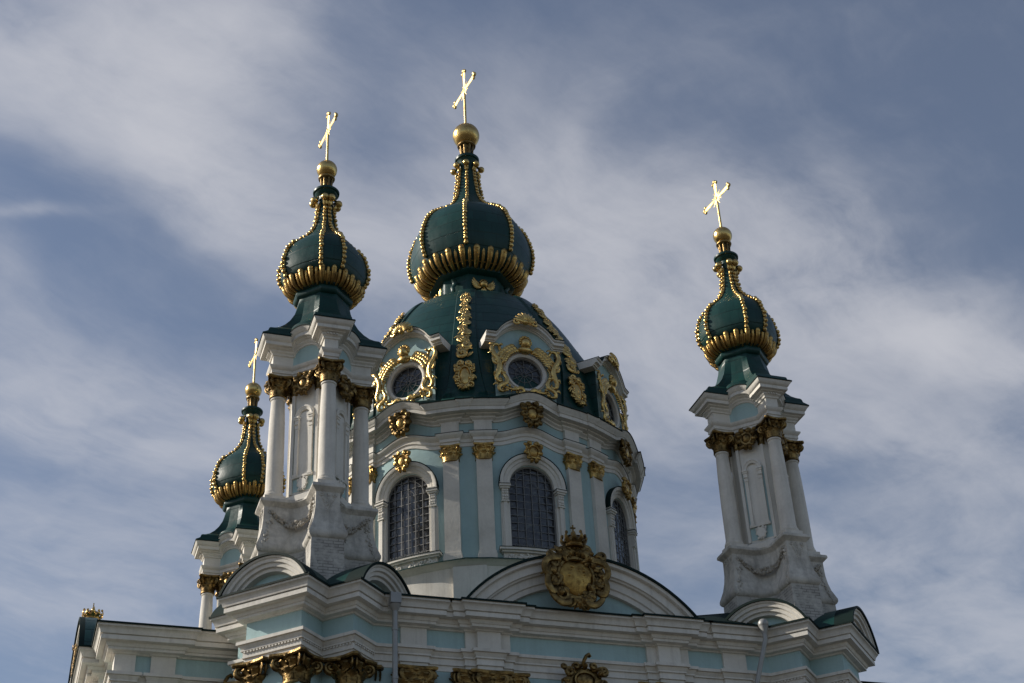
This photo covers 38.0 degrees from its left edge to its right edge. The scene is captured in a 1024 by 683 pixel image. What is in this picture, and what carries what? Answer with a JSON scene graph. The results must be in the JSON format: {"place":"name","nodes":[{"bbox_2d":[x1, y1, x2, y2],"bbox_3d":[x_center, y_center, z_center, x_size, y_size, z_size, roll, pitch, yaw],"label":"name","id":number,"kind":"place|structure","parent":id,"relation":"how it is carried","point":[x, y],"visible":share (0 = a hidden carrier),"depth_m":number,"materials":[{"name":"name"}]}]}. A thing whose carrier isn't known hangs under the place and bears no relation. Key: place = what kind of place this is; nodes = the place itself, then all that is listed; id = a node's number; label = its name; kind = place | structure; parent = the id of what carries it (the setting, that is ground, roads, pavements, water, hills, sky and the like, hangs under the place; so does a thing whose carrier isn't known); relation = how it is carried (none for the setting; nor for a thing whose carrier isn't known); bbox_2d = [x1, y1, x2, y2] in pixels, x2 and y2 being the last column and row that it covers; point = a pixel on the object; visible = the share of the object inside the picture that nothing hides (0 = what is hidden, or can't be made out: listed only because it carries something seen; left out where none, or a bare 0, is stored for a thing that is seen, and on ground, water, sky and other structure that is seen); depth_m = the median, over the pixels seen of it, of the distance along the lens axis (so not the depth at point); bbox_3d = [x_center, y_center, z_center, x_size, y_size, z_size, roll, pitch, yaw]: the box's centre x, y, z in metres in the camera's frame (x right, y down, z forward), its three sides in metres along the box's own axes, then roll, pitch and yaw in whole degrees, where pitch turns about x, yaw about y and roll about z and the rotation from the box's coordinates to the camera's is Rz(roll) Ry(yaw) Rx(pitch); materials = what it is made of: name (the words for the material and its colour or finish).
{"place":"outdoors","nodes":[
{"label":"outdoors","id":0,"kind":"place"},
{"bbox_2d":[0,0,1023,682],"label":"sky","id":1,"kind":"structure","parent":0,"point":[160,159],"materials":[{"name":"blue"}]},
{"label":"ground","id":2,"kind":"structure","parent":0,"visible":0},
{"bbox_2d":[68,69,880,682],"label":"church","id":3,"kind":"structure","parent":2,"relation":"on","point":[464,483],"depth_m":44.42,"materials":[{"name":"white paint"}]},
{"bbox_2d":[374,409,442,569],"bbox_3d":[-3.349,4.609,46.160,2.408,5.510,0.735,-17,-36,20],"label":"drum window","id":4,"kind":"structure","parent":3,"relation":"in","point":[409,538],"depth_m":46.02,"materials":[{"name":"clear glass"}]},
{"bbox_2d":[498,401,566,558],"bbox_3d":[0.680,4.314,46.045,2.408,5.510,0.735,8,-35,-17],"label":"drum window","id":5,"kind":"structure","parent":3,"relation":"in","point":[531,524],"depth_m":45.94,"materials":[{"name":"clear glass"}]},
{"bbox_2d":[605,438,637,569],"bbox_3d":[3.701,5.503,48.457,0.735,5.125,2.253,-17,-36,20],"label":"drum window","id":6,"kind":"structure","parent":3,"relation":"in","point":[617,529],"depth_m":48.53,"materials":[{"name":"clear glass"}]}
]}

